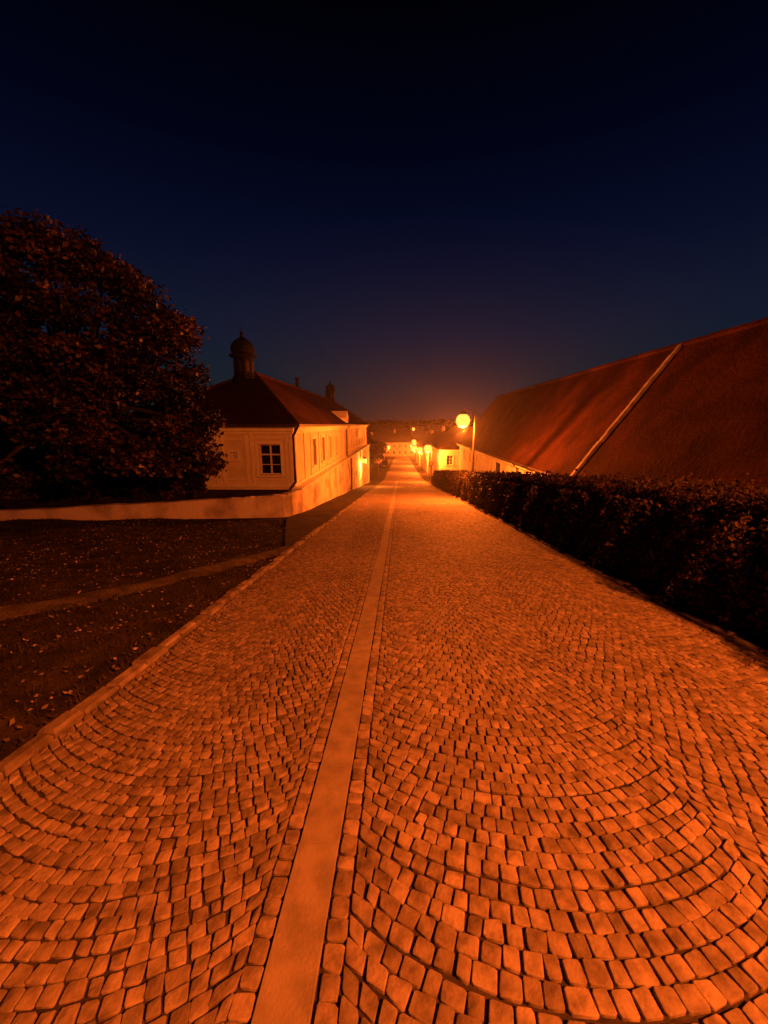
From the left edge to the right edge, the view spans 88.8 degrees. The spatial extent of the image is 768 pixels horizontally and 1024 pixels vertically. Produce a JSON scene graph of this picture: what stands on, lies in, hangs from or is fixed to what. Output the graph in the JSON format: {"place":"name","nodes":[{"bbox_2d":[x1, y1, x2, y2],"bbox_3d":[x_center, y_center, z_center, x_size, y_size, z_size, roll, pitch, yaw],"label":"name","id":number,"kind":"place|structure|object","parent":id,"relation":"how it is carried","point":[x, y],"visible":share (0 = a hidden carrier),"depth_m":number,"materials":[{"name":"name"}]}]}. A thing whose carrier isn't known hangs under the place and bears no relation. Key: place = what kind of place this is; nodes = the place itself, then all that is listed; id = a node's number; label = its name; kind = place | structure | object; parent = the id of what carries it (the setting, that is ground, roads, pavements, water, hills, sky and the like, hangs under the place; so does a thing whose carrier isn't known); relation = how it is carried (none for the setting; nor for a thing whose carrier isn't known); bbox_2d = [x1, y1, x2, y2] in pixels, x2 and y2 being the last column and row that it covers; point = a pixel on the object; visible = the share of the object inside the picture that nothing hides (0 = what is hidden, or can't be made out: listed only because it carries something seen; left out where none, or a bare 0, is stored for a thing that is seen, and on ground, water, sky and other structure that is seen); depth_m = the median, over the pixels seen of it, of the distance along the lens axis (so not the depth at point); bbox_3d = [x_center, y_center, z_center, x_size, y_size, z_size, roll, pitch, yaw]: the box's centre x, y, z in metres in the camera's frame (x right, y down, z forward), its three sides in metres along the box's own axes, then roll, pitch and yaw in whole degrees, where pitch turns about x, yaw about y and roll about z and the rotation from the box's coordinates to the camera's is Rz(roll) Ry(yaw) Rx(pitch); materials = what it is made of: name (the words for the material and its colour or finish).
{"place":"outdoors","nodes":[
{"label":"outdoors","id":0,"kind":"place"},
{"bbox_2d":[0,489,290,508],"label":"terrace ground","id":1,"kind":"structure","parent":0,"point":[16,503],"depth_m":13.82,"materials":[{"name":"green plant"}]},
{"bbox_2d":[0,546,298,620],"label":"dirt path","id":2,"kind":"structure","parent":0,"point":[10,611],"depth_m":5.45,"materials":[{"name":"brown soil"}]},
{"bbox_2d":[0,420,472,760],"bbox_3d":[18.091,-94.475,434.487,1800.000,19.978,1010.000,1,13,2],"label":"grass ground","id":3,"kind":"structure","parent":0,"point":[15,732],"depth_m":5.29,"materials":[{"name":"plant"}]},
{"bbox_2d":[0,264,42,436],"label":"chestnut tree","id":4,"kind":"object","parent":3,"relation":"on","point":[0,349],"depth_m":13.73,"materials":[{"name":"green plant"}]},
{"bbox_2d":[0,205,229,499],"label":"chestnut tree","id":5,"kind":"object","parent":3,"relation":"on","point":[83,395],"visible":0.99,"depth_m":10.23,"materials":[{"name":"green plant"}]},
{"bbox_2d":[0,518,283,741],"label":"fallen leaves","id":6,"kind":"object","parent":3,"relation":"on","point":[12,721],"visible":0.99,"depth_m":5.78,"materials":[{"name":"brown plant"}]},
{"bbox_2d":[0,490,302,520],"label":"rendered wall","id":7,"kind":"structure","parent":3,"relation":"on","point":[287,504],"depth_m":13.01,"materials":[{"name":"white paint"}]},
{"bbox_2d":[0,471,388,780],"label":"kerb","id":8,"kind":"structure","parent":3,"relation":"on","point":[49,733],"depth_m":3.16,"materials":[{"name":"stone"}]},
{"bbox_2d":[120,425,369,511],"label":"walls and windows","id":9,"kind":"structure","parent":3,"relation":"on","point":[260,458],"depth_m":15.01,"materials":[{"name":"paint"}]},
{"bbox_2d":[130,372,369,489],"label":"hipped roof","id":10,"kind":"structure","parent":9,"relation":"on","point":[263,401],"depth_m":16.96,"materials":[{"name":"tile"}]},
{"bbox_2d":[229,328,256,384],"bbox_3d":[-6.521,-7.022,18.187,1.252,2.940,1.252,1,13,2],"label":"lantern turret","id":11,"kind":"object","parent":10,"relation":"on","point":[242,355],"visible":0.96,"depth_m":17.88,"materials":[{"name":"grey metal"}]},
{"bbox_2d":[325,382,335,402],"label":"cupola","id":12,"kind":"object","parent":10,"relation":"on","point":[329,387],"visible":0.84,"depth_m":40.36,"materials":[{"name":"orange metal"}]},
{"bbox_2d":[366,434,377,465],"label":"roadside tree","id":13,"kind":"object","parent":3,"relation":"on","point":[372,452],"visible":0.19,"depth_m":65.05,"materials":[{"name":"green plant"}]},
{"bbox_2d":[366,428,377,459],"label":"roadside tree","id":14,"kind":"object","parent":3,"relation":"on","point":[374,456],"visible":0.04,"depth_m":72.77,"materials":[{"name":"green plant"}]},
{"bbox_2d":[369,432,384,462],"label":"town house","id":15,"kind":"structure","parent":3,"relation":"on","point":[375,438],"depth_m":117.74,"materials":[{"name":"paint"}]},
{"bbox_2d":[373,441,387,464],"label":"roadside tree","id":16,"kind":"object","parent":3,"relation":"on","point":[382,447],"visible":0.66,"depth_m":98.08,"materials":[{"name":"green plant"}]},
{"bbox_2d":[381,460,388,467],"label":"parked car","id":17,"kind":"object","parent":3,"relation":"on","point":[384,463],"visible":0.99,"depth_m":86.61,"materials":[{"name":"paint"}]},
{"bbox_2d":[378,429,414,456],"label":"town hall","id":18,"kind":"structure","parent":3,"relation":"on","point":[400,443],"depth_m":156.53,"materials":[{"name":"paint"}]},
{"bbox_2d":[411,445,415,465],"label":"street lamp","id":19,"kind":"object","parent":3,"relation":"on","point":[413,447],"visible":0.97,"depth_m":93.40,"materials":[{"name":"glass"}]},
{"bbox_2d":[411,421,423,437],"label":"hillside house","id":20,"kind":"structure","parent":3,"relation":"on","point":[418,432],"depth_m":293.33,"materials":[{"name":"paint"}]},
{"bbox_2d":[416,446,422,473],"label":"street lamp","id":21,"kind":"object","parent":3,"relation":"on","point":[419,449],"visible":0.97,"depth_m":68.73,"materials":[{"name":"glass"}]},
{"bbox_2d":[366,418,473,431],"bbox_3d":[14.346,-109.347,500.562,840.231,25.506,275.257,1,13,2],"label":"distant woods","id":22,"kind":"object","parent":3,"relation":"on","point":[385,425],"visible":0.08,"depth_m":463.08,"materials":[{"name":"green plant"}]},
{"bbox_2d":[415,430,433,465],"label":"town house","id":23,"kind":"structure","parent":3,"relation":"on","point":[419,455],"depth_m":102.50,"materials":[{"name":"paint"}]},
{"bbox_2d":[424,443,431,479],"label":"street lamp","id":24,"kind":"object","parent":3,"relation":"on","point":[427,447],"visible":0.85,"depth_m":48.99,"materials":[{"name":"glass"}]},
{"bbox_2d":[428,461,432,483],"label":"traffic sign","id":25,"kind":"object","parent":3,"relation":"on","point":[430,463],"visible":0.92,"depth_m":45.69,"materials":[{"name":"metal"}]},
{"bbox_2d":[421,427,445,473],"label":"town house","id":26,"kind":"structure","parent":3,"relation":"on","point":[426,459],"depth_m":77.09,"materials":[{"name":"paint"}]},
{"bbox_2d":[428,420,443,432],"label":"hillside house","id":27,"kind":"structure","parent":3,"relation":"on","point":[436,425],"depth_m":321.41,"materials":[{"name":"paint"}]},
{"bbox_2d":[430,426,469,475],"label":"town house","id":28,"kind":"structure","parent":3,"relation":"on","point":[445,450],"depth_m":50.68,"materials":[{"name":"paint"}]},
{"bbox_2d":[456,409,475,471],"bbox_3d":[4.130,-2.704,20.081,1.034,5.025,0.699,6,14,23],"label":"street lamp","id":29,"kind":"object","parent":3,"relation":"on","point":[462,419],"visible":0.8,"depth_m":19.59,"materials":[{"name":"metal"}]},
{"bbox_2d":[422,478,767,659],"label":"kerb","id":30,"kind":"structure","parent":3,"relation":"on","point":[725,633],"depth_m":5.05,"materials":[{"name":"stone"}]},
{"bbox_2d":[432,469,767,650],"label":"hedge","id":31,"kind":"object","parent":3,"relation":"on","point":[693,548],"visible":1,"depth_m":5.38,"materials":[{"name":"green plant"}]},
{"bbox_2d":[456,317,767,492],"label":"barn","id":32,"kind":"structure","parent":3,"relation":"on","point":[693,406],"depth_m":13.51,"materials":[{"name":"tile"}]},
{"bbox_2d":[285,467,389,549],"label":"pavement","id":33,"kind":"structure","parent":0,"point":[299,526],"depth_m":14.45,"materials":[{"name":"grey stone"}]},
{"bbox_2d":[0,456,767,1023],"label":"cobblestone road","id":34,"kind":"structure","parent":0,"point":[352,768],"depth_m":1.96,"materials":[{"name":"stone"}]},
{"bbox_2d":[17,517,746,786],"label":"fallen leaves","id":35,"kind":"object","parent":34,"relation":"on","point":[218,644],"visible":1,"depth_m":3.23,"materials":[{"name":"brown plant"}]},
{"bbox_2d":[0,0,767,420],"label":"sky","id":36,"kind":"structure","parent":0,"point":[416,209],"materials":[{"name":"blue"}]}
]}

